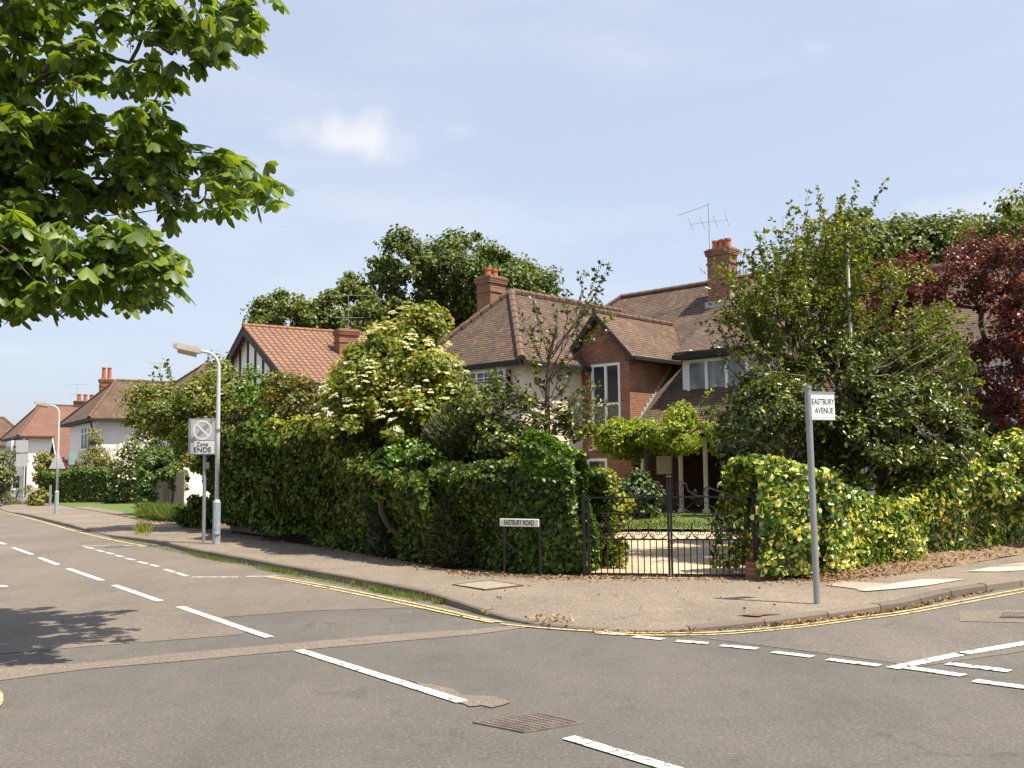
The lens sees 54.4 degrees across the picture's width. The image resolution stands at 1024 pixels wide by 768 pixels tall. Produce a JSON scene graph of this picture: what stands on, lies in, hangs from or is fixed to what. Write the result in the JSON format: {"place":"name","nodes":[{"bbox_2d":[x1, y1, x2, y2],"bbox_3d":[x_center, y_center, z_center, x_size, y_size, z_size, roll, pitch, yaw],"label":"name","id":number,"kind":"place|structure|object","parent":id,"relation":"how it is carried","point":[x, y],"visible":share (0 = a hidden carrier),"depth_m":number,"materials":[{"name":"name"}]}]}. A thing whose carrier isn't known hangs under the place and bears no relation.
{"place":"outdoors","nodes":[
{"label":"outdoors","id":0,"kind":"place"},
{"bbox_2d":[73,507,133,517],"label":"front path","id":1,"kind":"structure","parent":0,"point":[106,511],"depth_m":46.93,"materials":[{"name":"concrete"}]},
{"bbox_2d":[59,503,186,518],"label":"front lawn","id":2,"kind":"structure","parent":0,"point":[124,507],"depth_m":54.18,"materials":[{"name":"plant"}]},
{"bbox_2d":[100,489,121,503],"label":"ball bush","id":3,"kind":"object","parent":2,"relation":"on","point":[110,497],"visible":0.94,"depth_m":59.60,"materials":[{"name":"green plant"}]},
{"bbox_2d":[130,444,180,513],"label":"shrub","id":4,"kind":"object","parent":2,"relation":"on","point":[149,462],"visible":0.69,"depth_m":41.02,"materials":[{"name":"green plant"}]},
{"bbox_2d":[0,497,472,653],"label":"worn road surface","id":5,"kind":"object","parent":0,"point":[44,605],"visible":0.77,"depth_m":14.09,"materials":[{"name":"asphalt"}]},
{"bbox_2d":[0,542,1023,767],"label":"white road marking","id":6,"kind":"object","parent":5,"relation":"on","point":[641,758],"visible":1,"depth_m":8.42,"materials":[{"name":"paint"}]},
{"bbox_2d":[45,502,801,578],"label":"garden ground","id":7,"kind":"structure","parent":0,"point":[225,529],"depth_m":26.38,"materials":[{"name":"soil"}]},
{"bbox_2d":[0,416,13,465],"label":"house","id":8,"kind":"structure","parent":7,"relation":"on","point":[6,425],"depth_m":120.91,"materials":[{"name":"brown tile"}]},
{"bbox_2d":[0,447,22,500],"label":"flowering shrub","id":9,"kind":"object","parent":7,"relation":"on","point":[7,473],"visible":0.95,"depth_m":61.74,"materials":[{"name":"green plant"}]},
{"bbox_2d":[0,483,45,504],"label":"lavender clump","id":10,"kind":"object","parent":7,"relation":"on","point":[13,499],"visible":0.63,"depth_m":61.59,"materials":[{"name":"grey plant"}]},
{"bbox_2d":[28,450,54,488],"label":"golden shrub","id":11,"kind":"object","parent":7,"relation":"on","point":[44,460],"visible":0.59,"depth_m":67.44,"materials":[{"name":"yellow plant"}]},
{"bbox_2d":[0,384,92,496],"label":"house","id":12,"kind":"structure","parent":7,"relation":"on","point":[36,427],"depth_m":93.22,"materials":[{"name":"paint"}]},
{"bbox_2d":[5,445,10,462],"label":"window","id":13,"kind":"structure","parent":12,"relation":"in","point":[8,447],"depth_m":92.79,"materials":[{"name":"grey glass"}]},
{"bbox_2d":[11,475,20,489],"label":"window","id":14,"kind":"structure","parent":12,"relation":"in","point":[17,485],"depth_m":91.98,"materials":[{"name":"white glass"}]},
{"bbox_2d":[11,445,21,462],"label":"window","id":15,"kind":"structure","parent":12,"relation":"in","point":[14,446],"depth_m":92.04,"materials":[{"name":"grey glass"}]},
{"bbox_2d":[49,436,69,462],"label":"garage","id":16,"kind":"structure","parent":7,"relation":"on","point":[64,446],"depth_m":81.50,"materials":[{"name":"brick"}]},
{"bbox_2d":[49,453,79,470],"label":"berberis","id":17,"kind":"object","parent":7,"relation":"on","point":[65,465],"visible":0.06,"depth_m":69.45,"materials":[{"name":"red plant"}]},
{"bbox_2d":[68,451,74,468],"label":"bus stop flag","id":18,"kind":"object","parent":7,"relation":"on","point":[71,458],"visible":0.8,"depth_m":65.72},
{"bbox_2d":[37,465,138,502],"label":"clipped hedge","id":19,"kind":"object","parent":7,"relation":"on","point":[80,485],"visible":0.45,"depth_m":65.05,"materials":[{"name":"green plant"}]},
{"bbox_2d":[67,427,124,473],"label":"conifer shrub","id":20,"kind":"object","parent":7,"relation":"on","point":[100,461],"visible":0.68,"depth_m":68.08,"materials":[{"name":"green plant"}]},
{"bbox_2d":[60,363,173,470],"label":"house","id":21,"kind":"structure","parent":7,"relation":"on","point":[100,409],"depth_m":73.50,"materials":[{"name":"brown tile"}]},
{"bbox_2d":[80,425,95,450],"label":"window","id":22,"kind":"structure","parent":21,"relation":"in","point":[84,430],"depth_m":73.85,"materials":[{"name":"white glass"}]},
{"bbox_2d":[105,429,163,503],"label":"white flowered shrub","id":23,"kind":"object","parent":7,"relation":"on","point":[125,452],"visible":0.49,"depth_m":59.32,"materials":[{"name":"grey plant"}]},
{"bbox_2d":[129,501,186,520],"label":"ornamental grass","id":24,"kind":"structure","parent":7,"relation":"on","point":[157,511],"depth_m":36.80,"materials":[{"name":"plant"}]},
{"bbox_2d":[151,422,181,487],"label":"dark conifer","id":25,"kind":"object","parent":7,"relation":"on","point":[173,446],"depth_m":50.68,"materials":[{"name":"green plant"}]},
{"bbox_2d":[152,471,185,506],"bbox_3d":[-14.074,4.503,40.811,0.136,1.930,4.301,3,-6,-36],"label":"board fence","id":26,"kind":"object","parent":7,"relation":"on","point":[179,492],"visible":0.37,"depth_m":39.93,"materials":[{"name":"wood"}]},
{"bbox_2d":[154,465,191,504],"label":"ivy clump","id":27,"kind":"object","parent":26,"relation":"attached to","point":[165,473],"visible":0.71,"depth_m":40.02,"materials":[{"name":"green plant"}]},
{"bbox_2d":[115,350,252,477],"bbox_3d":[-9.440,1.669,30.248,6.130,5.696,4.297,-2,-5,16],"label":"cherry tree","id":28,"kind":"object","parent":7,"relation":"on","point":[163,403],"visible":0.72,"depth_m":29.39,"materials":[{"name":"green plant"}]},
{"bbox_2d":[151,362,216,502],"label":"house","id":29,"kind":"structure","parent":7,"relation":"on","point":[195,483],"depth_m":59.01,"materials":[{"name":"paint"}]},
{"bbox_2d":[169,450,213,528],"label":"ivy shrub","id":30,"kind":"object","parent":7,"relation":"on","point":[190,515],"visible":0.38,"depth_m":30.26,"materials":[{"name":"green plant"}]},
{"bbox_2d":[230,473,280,536],"bbox_3d":[-5.722,2.885,24.954,0.136,2.130,7.829,3,-6,-34],"label":"board fence","id":31,"kind":"object","parent":7,"relation":"on","point":[237,528],"visible":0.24,"depth_m":27.02,"materials":[{"name":"wood"}]},
{"bbox_2d":[235,363,288,421],"bbox_3d":[-6.770,1.761,27.490,1.715,4.759,3.751,1,-5,-20],"label":"ivy mound","id":32,"kind":"object","parent":7,"relation":"on","point":[248,394],"visible":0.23,"depth_m":27.56,"materials":[{"name":"green plant"}]},
{"bbox_2d":[220,368,331,461],"bbox_3d":[-6.389,1.861,27.724,2.996,4.590,5.282,4,-7,-41],"label":"rusty shrub","id":33,"kind":"object","parent":7,"relation":"on","point":[302,395],"visible":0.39,"depth_m":26.51,"materials":[{"name":"green plant"}]},
{"bbox_2d":[199,414,371,543],"bbox_3d":[-6.256,2.401,26.107,2.998,3.172,9.556,2,-6,-28],"label":"ivy hedge","id":34,"kind":"object","parent":7,"relation":"on","point":[247,467],"visible":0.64,"depth_m":24.17,"materials":[{"name":"green plant"}]},
{"bbox_2d":[257,413,311,429],"bbox_3d":[-5.157,2.242,24.504,1.968,3.232,3.902,3,-6,-33],"label":"creeper mound","id":35,"kind":"object","parent":34,"relation":"on","point":[276,423],"visible":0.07,"depth_m":24.82,"materials":[{"name":"green plant"}]},
{"bbox_2d":[240,268,391,331],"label":"tree","id":36,"kind":"object","parent":7,"relation":"on","point":[303,313],"visible":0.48,"depth_m":65.69,"materials":[{"name":"green plant"}]},
{"bbox_2d":[220,295,415,435],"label":"timbered house","id":37,"kind":"structure","parent":7,"relation":"on","point":[313,353],"depth_m":45.69,"materials":[{"name":"orange tile"}]},
{"bbox_2d":[271,418,442,564],"bbox_3d":[-2.665,2.003,20.312,2.467,2.950,7.347,3,-6,-34],"label":"mixed hedge","id":38,"kind":"object","parent":7,"relation":"on","point":[337,471],"visible":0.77,"depth_m":20.39,"materials":[{"name":"green plant"}]},
{"bbox_2d":[358,462,401,558],"bbox_3d":[-2.338,2.457,19.447,1.389,2.185,1.487,-1,-5,0],"label":"feathery shrub","id":39,"kind":"object","parent":7,"relation":"on","point":[378,544],"visible":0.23,"depth_m":18.99,"materials":[{"name":"green plant"}]},
{"bbox_2d":[312,299,493,456],"bbox_3d":[-2.310,0.839,20.712,4.151,5.477,4.086,-5,-7,38],"label":"elder tree","id":40,"kind":"object","parent":7,"relation":"on","point":[357,395],"visible":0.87,"depth_m":19.95,"materials":[{"name":"green plant"}]},
{"bbox_2d":[367,436,452,557],"bbox_3d":[-1.764,2.119,18.573,1.540,2.345,2.347,4,-7,-43],"label":"ivy mound","id":41,"kind":"object","parent":7,"relation":"on","point":[417,455],"visible":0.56,"depth_m":18.29,"materials":[{"name":"green plant"}]},
{"bbox_2d":[423,459,474,568],"bbox_3d":[-1.017,2.286,17.175,1.114,1.990,1.316,-1,-5,0],"label":"feathery shrub","id":42,"kind":"object","parent":7,"relation":"on","point":[443,532],"visible":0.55,"depth_m":16.73,"materials":[{"name":"green plant"}]},
{"bbox_2d":[357,223,563,337],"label":"oak tree","id":43,"kind":"object","parent":7,"relation":"on","point":[454,294],"visible":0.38,"depth_m":70.62,"materials":[{"name":"green plant"}]},
{"bbox_2d":[419,400,513,464],"bbox_3d":[-0.804,1.768,18.523,1.898,2.976,1.967,-1,-5,0],"label":"feathery shrub","id":44,"kind":"object","parent":7,"relation":"on","point":[440,433],"visible":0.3,"depth_m":17.84,"materials":[{"name":"green plant"}]},
{"bbox_2d":[464,419,537,463],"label":"evergreen bush","id":45,"kind":"object","parent":7,"relation":"on","point":[497,445],"visible":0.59,"depth_m":17.36,"materials":[{"name":"green plant"}]},
{"bbox_2d":[500,519,540,575],"bbox_3d":[0.130,2.524,15.096,0.701,0.955,0.088,-4,-6,33],"label":"street nameplate","id":46,"kind":"object","parent":7,"relation":"on","point":[521,522],"visible":1,"depth_m":15.06,"materials":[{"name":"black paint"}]},
{"bbox_2d":[417,459,629,575],"bbox_3d":[-0.097,2.191,16.691,2.041,1.873,4.305,4,-7,-42],"label":"ivy hedge","id":47,"kind":"object","parent":7,"relation":"on","point":[486,496],"visible":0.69,"depth_m":15.87,"materials":[{"name":"green plant"}]},
{"bbox_2d":[434,259,616,453],"bbox_3d":[0.247,0.558,18.222,3.475,5.864,1.981,-1,-5,0],"label":"tree","id":48,"kind":"object","parent":7,"relation":"on","point":[498,393],"visible":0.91,"depth_m":18.23,"materials":[{"name":"green plant"}]},
{"bbox_2d":[516,427,599,574],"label":"ivy pier","id":49,"kind":"structure","parent":7,"relation":"on","point":[545,455],"depth_m":15.41,"materials":[{"name":"green plant"}]},
{"bbox_2d":[581,491,585,575],"bbox_3d":[1.077,2.283,14.884,0.056,1.376,0.056,-4,-6,33],"label":"gate post","id":50,"kind":"object","parent":7,"relation":"on","point":[583,533],"visible":0.96,"depth_m":14.87,"materials":[{"name":"black metal"}]},
{"bbox_2d":[586,476,670,576],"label":"garden gate","id":51,"kind":"structure","parent":50,"relation":"attached to","point":[588,498],"depth_m":14.73,"materials":[{"name":"black metal"}]},
{"bbox_2d":[591,465,636,565],"bbox_3d":[1.499,2.305,16.878,1.144,1.893,1.674,-1,-5,0],"label":"golden bush","id":52,"kind":"object","parent":7,"relation":"on","point":[621,504],"visible":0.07,"depth_m":16.41,"materials":[{"name":"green plant"}]},
{"bbox_2d":[402,203,1023,512],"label":"corner house","id":53,"kind":"structure","parent":7,"relation":"on","point":[649,354],"depth_m":34.95,"materials":[{"name":"tile"}]},
{"bbox_2d":[453,369,505,404],"bbox_3d":[-1.240,0.198,34.105,2.820,1.235,0.200,-5,-7,43],"label":"bay window","id":54,"kind":"structure","parent":53,"relation":"in","point":[479,376],"depth_m":33.94,"materials":[{"name":"white glass"}]},
{"bbox_2d":[587,458,606,468],"bbox_3d":[2.992,3.038,34.805,0.900,0.870,0.070,-5,-7,43],"label":"window","id":55,"kind":"structure","parent":53,"relation":"in","point":[595,462],"depth_m":34.82,"materials":[{"name":"white glass"}]},
{"bbox_2d":[589,362,620,450],"bbox_3d":[3.253,0.795,34.654,1.380,3.035,0.200,-5,-7,43],"label":"tall window","id":56,"kind":"structure","parent":53,"relation":"in","point":[608,374],"depth_m":34.73,"materials":[{"name":"white glass"}]},
{"bbox_2d":[702,451,726,508],"bbox_3d":[7.145,3.392,34.999,1.000,2.100,0.090,-5,-7,43],"label":"front door","id":57,"kind":"structure","parent":53,"relation":"in","point":[714,473],"depth_m":35.01,"materials":[{"name":"wood"}]},
{"bbox_2d":[686,354,768,390],"bbox_3d":[7.177,-0.336,33.278,3.100,1.160,0.070,-5,-7,43],"label":"dormer window","id":58,"kind":"structure","parent":53,"relation":"in","point":[701,373],"depth_m":33.65,"materials":[{"name":"glass"}]},
{"bbox_2d":[946,364,983,397],"bbox_3d":[12.794,0.095,29.192,2.000,1.200,0.070,-5,-7,43],"label":"window","id":59,"kind":"structure","parent":53,"relation":"in","point":[971,392],"depth_m":28.75,"materials":[{"name":"grey glass"}]},
{"bbox_2d":[713,403,778,544],"bbox_3d":[4.984,1.857,20.916,1.343,3.108,3.190,-1,-5,0],"label":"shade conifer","id":60,"kind":"object","parent":7,"relation":"on","point":[741,447],"visible":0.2,"depth_m":20.92,"materials":[{"name":"green plant"}]},
{"bbox_2d":[755,489,760,559],"bbox_3d":[3.548,2.203,14.320,0.056,1.376,0.056,0,-5,-7],"label":"gate post","id":61,"kind":"object","parent":7,"relation":"on","point":[758,539],"visible":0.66,"depth_m":14.31,"materials":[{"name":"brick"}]},
{"bbox_2d":[668,476,756,576],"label":"garden gate","id":62,"kind":"structure","parent":61,"relation":"attached to","point":[671,540],"depth_m":14.47,"materials":[{"name":"black metal"}]},
{"bbox_2d":[745,507,784,579],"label":"brick pier","id":63,"kind":"structure","parent":7,"relation":"on","point":[751,568],"depth_m":14.19,"materials":[{"name":"brick"}]},
{"bbox_2d":[695,177,995,491],"bbox_3d":[6.088,-0.425,17.873,5.576,7.264,3.775,-1,-5,0],"label":"holly tree","id":64,"kind":"object","parent":7,"relation":"on","point":[872,408],"visible":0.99,"depth_m":17.69,"materials":[{"name":"green plant"}]},
{"bbox_2d":[846,244,852,362],"bbox_3d":[6.153,0.273,17.940,0.090,5.683,0.087,-1,-5,0],"label":"white pole","id":65,"kind":"object","parent":7,"relation":"on","point":[849,293],"visible":0.18,"depth_m":18.10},
{"bbox_2d":[791,204,911,276],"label":"background tree","id":66,"kind":"object","parent":7,"relation":"on","point":[889,238],"visible":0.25,"depth_m":54.03,"materials":[{"name":"green plant"}]},
{"bbox_2d":[706,447,1023,577],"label":"variegated ivy","id":67,"kind":"object","parent":7,"relation":"on","point":[856,526],"visible":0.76,"depth_m":15.27,"materials":[{"name":"green plant"}]},
{"bbox_2d":[908,507,1006,552],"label":"dry stems","id":68,"kind":"object","parent":67,"relation":"hanging from","point":[957,531],"visible":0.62,"depth_m":17.39,"materials":[{"name":"plant"}]},
{"bbox_2d":[825,224,1023,443],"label":"purple tree","id":69,"kind":"object","parent":7,"relation":"on","point":[1002,401],"visible":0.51,"depth_m":20.79,"materials":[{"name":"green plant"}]},
{"bbox_2d":[881,208,984,267],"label":"background tree","id":70,"kind":"object","parent":7,"relation":"on","point":[935,236],"visible":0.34,"depth_m":56.31,"materials":[{"name":"green plant"}]},
{"bbox_2d":[933,427,1023,517],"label":"variegated mound","id":71,"kind":"object","parent":7,"relation":"on","point":[1006,490],"visible":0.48,"depth_m":18.05,"materials":[{"name":"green plant"}]},
{"bbox_2d":[944,389,1017,438],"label":"garden shrub","id":72,"kind":"object","parent":7,"relation":"on","point":[991,429],"visible":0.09,"depth_m":21.96,"materials":[{"name":"green plant"}]},
{"bbox_2d":[952,183,1023,256],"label":"ash tree","id":73,"kind":"object","parent":7,"relation":"on","point":[1009,221],"visible":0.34,"depth_m":31.76,"materials":[{"name":"green plant"}]},
{"bbox_2d":[0,608,1023,767],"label":"road","id":74,"kind":"structure","parent":0,"point":[713,703],"depth_m":7.13,"materials":[{"name":"asphalt"}]},
{"bbox_2d":[0,625,524,679],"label":"road trench patch","id":75,"kind":"object","parent":74,"relation":"on","point":[14,672],"visible":1,"depth_m":9.36,"materials":[{"name":"asphalt"}]},
{"bbox_2d":[410,679,508,706],"bbox_3d":[-0.483,2.328,7.535,0.327,0.001,1.245,3,-7,-39],"label":"road repair patch","id":76,"kind":"object","parent":74,"relation":"on","point":[488,701],"visible":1,"depth_m":7.29,"materials":[{"name":"asphalt"}]},
{"bbox_2d":[0,511,1023,704],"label":"yellow road marking","id":77,"kind":"object","parent":74,"relation":"on","point":[1,693],"visible":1,"depth_m":11.54,"materials":[{"name":"paint"}]},
{"bbox_2d":[472,712,583,733],"bbox_3d":[0.104,2.244,6.575,0.615,0.024,0.406,2,-6,-29],"label":"manhole cover","id":78,"kind":"object","parent":74,"relation":"on","point":[531,722],"visible":1,"depth_m":6.56,"materials":[{"name":"metal"}]},
{"bbox_2d":[0,496,1023,627],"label":"pavement","id":79,"kind":"structure","parent":0,"point":[662,602],"depth_m":13.36,"materials":[{"name":"concrete"}]},
{"bbox_2d":[16,439,27,504],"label":"sign pole","id":80,"kind":"object","parent":79,"relation":"on","point":[21,459],"visible":0.83,"depth_m":59.53,"materials":[{"name":"metal"}]},
{"bbox_2d":[25,487,52,505],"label":"golden groundcover","id":81,"kind":"object","parent":79,"relation":"on","point":[39,497],"visible":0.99,"depth_m":57.47,"materials":[{"name":"plant"}]},
{"bbox_2d":[34,401,59,513],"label":"street lamp","id":82,"kind":"object","parent":79,"relation":"on","point":[45,405],"visible":0.97,"depth_m":43.82,"materials":[{"name":"metal"}]},
{"bbox_2d":[49,485,51,505],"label":"bollard","id":83,"kind":"object","parent":79,"relation":"on","point":[50,490],"visible":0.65,"depth_m":57.22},
{"bbox_2d":[49,452,64,468],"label":"triangular sign","id":84,"kind":"object","parent":79,"relation":"on","point":[54,463],"visible":0.49,"depth_m":59.07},
{"bbox_2d":[132,519,157,535],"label":"pavement weeds","id":85,"kind":"object","parent":79,"relation":"on","point":[143,527],"visible":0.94,"depth_m":28.00,"materials":[{"name":"green plant"}]},
{"bbox_2d":[173,343,220,543],"bbox_3d":[-7.301,1.422,23.054,1.114,4.745,0.260,1,-5,-14],"label":"street lamp","id":86,"kind":"object","parent":79,"relation":"on","point":[189,350],"visible":0.98,"depth_m":23.10,"materials":[{"name":"metal"}]},
{"bbox_2d":[188,416,215,542],"bbox_3d":[-7.325,2.298,23.558,0.666,3.089,0.167,-1,-5,6],"label":"parking zone sign","id":87,"kind":"object","parent":79,"relation":"on","point":[201,436],"visible":1,"depth_m":23.57,"materials":[{"name":"metal"}]},
{"bbox_2d":[452,580,523,590],"bbox_3d":[-0.341,2.792,13.816,0.724,0.024,0.935,3,-6,-36],"label":"inspection cover","id":88,"kind":"object","parent":79,"relation":"on","point":[485,585],"visible":1,"depth_m":13.73,"materials":[{"name":"concrete"}]},
{"bbox_2d":[103,511,1023,634],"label":"leaf litter","id":89,"kind":"object","parent":79,"relation":"on","point":[849,570],"visible":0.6,"depth_m":14.44,"materials":[{"name":"plant"}]},
{"bbox_2d":[741,613,777,615],"bbox_3d":[2.703,2.511,10.853,0.500,0.001,0.220,-1,-5,0],"label":"pavement stain","id":90,"kind":"object","parent":79,"relation":"on","point":[755,614],"visible":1,"depth_m":10.87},
{"bbox_2d":[804,386,835,603],"bbox_3d":[3.687,1.347,11.800,0.427,2.649,0.088,2,-6,-24],"label":"street name sign","id":91,"kind":"object","parent":79,"relation":"on","point":[819,405],"visible":0.98,"depth_m":11.76,"materials":[{"name":"metal"}]},
{"bbox_2d":[828,582,888,588],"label":"pink paving","id":92,"kind":"structure","parent":79,"relation":"on","point":[860,585],"depth_m":13.31,"materials":[{"name":"concrete"}]},
{"bbox_2d":[857,579,960,590],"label":"white paving","id":93,"kind":"structure","parent":79,"relation":"on","point":[919,582],"depth_m":13.26,"materials":[{"name":"concrete"}]},
{"bbox_2d":[969,565,1023,570],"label":"white paving","id":94,"kind":"structure","parent":79,"relation":"on","point":[1011,568],"depth_m":15.15,"materials":[{"name":"concrete"}]},
{"bbox_2d":[991,562,1023,566],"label":"pink paving","id":95,"kind":"structure","parent":79,"relation":"on","point":[1011,564],"depth_m":15.80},
{"bbox_2d":[0,0,1023,424],"label":"sky","id":96,"kind":"structure","parent":0,"point":[570,135],"materials":[{"name":"blue"}]},
{"bbox_2d":[588,532,744,578],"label":"gravel drive","id":97,"kind":"structure","parent":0,"point":[675,557],"depth_m":18.11,"materials":[{"name":"gravel"}]},
{"bbox_2d":[620,509,742,528],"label":"lawn","id":98,"kind":"structure","parent":0,"point":[696,511],"depth_m":28.91,"materials":[{"name":"plant"}]},
{"bbox_2d":[617,467,665,519],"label":"laurel bush","id":99,"kind":"object","parent":98,"relation":"on","point":[638,481],"visible":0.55,"depth_m":29.08,"materials":[{"name":"green plant"}]},
{"bbox_2d":[589,384,727,477],"bbox_3d":[5.007,2.078,31.129,5.840,4.096,2.633,-4,-6,34],"label":"wisteria","id":100,"kind":"object","parent":98,"relation":"on","point":[620,438],"visible":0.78,"depth_m":31.06,"materials":[{"name":"green plant"}]},
{"bbox_2d":[632,587,1023,669],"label":"avenue surface","id":101,"kind":"object","parent":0,"point":[905,638],"visible":0.97,"depth_m":9.91,"materials":[{"name":"asphalt"}]},
{"bbox_2d":[959,609,1023,622],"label":"gully patch","id":102,"kind":"object","parent":101,"relation":"on","point":[985,616],"visible":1,"depth_m":11.00,"materials":[{"name":"asphalt"}]},
{"bbox_2d":[1000,612,1023,617],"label":"drain grate","id":103,"kind":"object","parent":102,"relation":"on","point":[1011,615],"visible":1,"depth_m":10.96,"materials":[{"name":"metal"}]},
{"bbox_2d":[785,540,1023,580],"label":"verge","id":104,"kind":"structure","parent":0,"point":[969,560],"depth_m":16.47,"materials":[{"name":"soil"}]},
{"label":"ground","id":105,"kind":"structure","parent":0,"visible":0},
{"bbox_2d":[0,0,297,329],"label":"chestnut tree","id":106,"kind":"object","parent":105,"relation":"on","point":[37,155],"visible":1,"depth_m":9.64,"materials":[{"name":"green plant"}]},
{"bbox_2d":[14,512,446,604],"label":"kerb grass","id":107,"kind":"structure","parent":105,"relation":"on","point":[381,590],"depth_m":16.05,"materials":[{"name":"plant"}]},
{"bbox_2d":[0,498,1023,631],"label":"kerb","id":108,"kind":"structure","parent":105,"relation":"on","point":[476,608],"depth_m":12.49,"materials":[{"name":"concrete"}]}
]}

